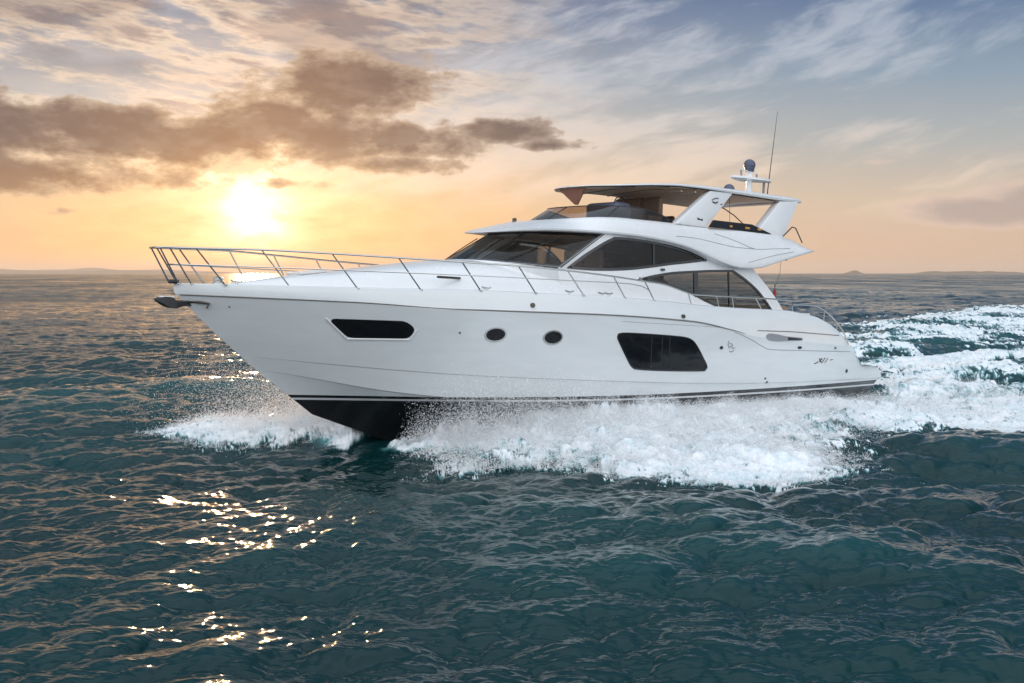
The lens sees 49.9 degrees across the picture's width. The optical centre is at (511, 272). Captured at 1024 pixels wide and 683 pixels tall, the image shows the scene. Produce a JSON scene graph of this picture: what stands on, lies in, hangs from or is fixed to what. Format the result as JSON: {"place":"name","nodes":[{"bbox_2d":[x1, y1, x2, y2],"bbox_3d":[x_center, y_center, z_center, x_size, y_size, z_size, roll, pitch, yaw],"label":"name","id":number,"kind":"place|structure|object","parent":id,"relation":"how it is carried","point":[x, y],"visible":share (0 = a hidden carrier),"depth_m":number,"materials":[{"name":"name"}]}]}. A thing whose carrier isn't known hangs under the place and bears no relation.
{"place":"outdoors","nodes":[
{"label":"outdoors","id":0,"kind":"place"},
{"bbox_2d":[0,268,232,272],"bbox_3d":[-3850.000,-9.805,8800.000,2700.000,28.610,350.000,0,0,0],"label":"hills","id":1,"kind":"structure","parent":0,"point":[98,271],"depth_m":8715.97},
{"bbox_2d":[0,273,1023,682],"bbox_3d":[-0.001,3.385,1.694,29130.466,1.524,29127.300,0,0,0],"label":"sea","id":2,"kind":"structure","parent":0,"point":[330,553],"depth_m":14.59,"materials":[{"name":"liquid"}]},
{"bbox_2d":[101,343,336,452],"bbox_3d":[-4.918,2.473,26.269,9.046,2.289,6.975,0,0,-39],"label":"spray","id":3,"kind":"object","parent":2,"relation":"on","point":[287,418],"visible":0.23,"depth_m":24.21,"materials":[{"name":"white liquid"}]},
{"bbox_2d":[149,111,880,439],"bbox_3d":[1.308,-0.597,26.299,20.301,8.821,5.148,3,-2,-40],"label":"motor yacht","id":4,"kind":"object","parent":2,"relation":"on","point":[685,304],"visible":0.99,"depth_m":23.65,"materials":[{"name":"paint"}]},
{"bbox_2d":[331,319,413,338],"bbox_3d":[-2.691,1.079,21.259,1.650,0.417,0.168,0,0,-19],"label":"hull window","id":5,"kind":"structure","parent":4,"relation":"in","point":[352,328],"depth_m":21.26,"materials":[{"name":"black glass"}]},
{"bbox_2d":[485,241,570,264],"bbox_3d":[0.654,-0.432,28.121,4.559,0.769,0.162,0,0,-42],"label":"cabin window","id":6,"kind":"structure","parent":4,"relation":"in","point":[545,254],"depth_m":27.97,"materials":[{"name":"black glass"}]},
{"bbox_2d":[567,237,706,270],"bbox_3d":[2.990,-0.432,25.338,4.559,0.769,0.162,0,0,-38],"label":"cabin window","id":7,"kind":"structure","parent":4,"relation":"in","point":[616,253],"depth_m":25.09,"materials":[{"name":"black glass"}]},
{"bbox_2d":[617,333,707,371],"bbox_3d":[3.442,1.801,24.880,3.047,0.887,0.146,3,-2,-40],"label":"hull window","id":8,"kind":"structure","parent":4,"relation":"in","point":[642,351],"depth_m":24.78,"materials":[{"name":"black glass"}]},
{"bbox_2d":[638,270,771,309],"bbox_3d":[4.685,0.374,26.793,4.953,0.990,0.394,3,-2,-40],"label":"cabin window","id":9,"kind":"structure","parent":4,"relation":"in","point":[708,282],"depth_m":26.93,"materials":[{"name":"black glass"}]},
{"bbox_2d":[393,354,1023,487],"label":"spray","id":10,"kind":"object","parent":2,"relation":"on","point":[564,427],"visible":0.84,"depth_m":22.08,"materials":[{"name":"white liquid"}]},
{"bbox_2d":[843,304,1023,383],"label":"spray","id":11,"kind":"object","parent":2,"relation":"on","point":[951,356],"visible":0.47,"depth_m":36.91,"materials":[{"name":"white liquid"}]},
{"bbox_2d":[0,0,1023,272],"label":"sky","id":12,"kind":"structure","parent":0,"point":[395,128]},
{"bbox_2d":[842,270,865,273],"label":"island","id":13,"kind":"structure","parent":0,"point":[854,272],"depth_m":5562.56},
{"bbox_2d":[908,271,1023,273],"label":"island","id":14,"kind":"structure","parent":0,"point":[962,272],"depth_m":5846.36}
]}

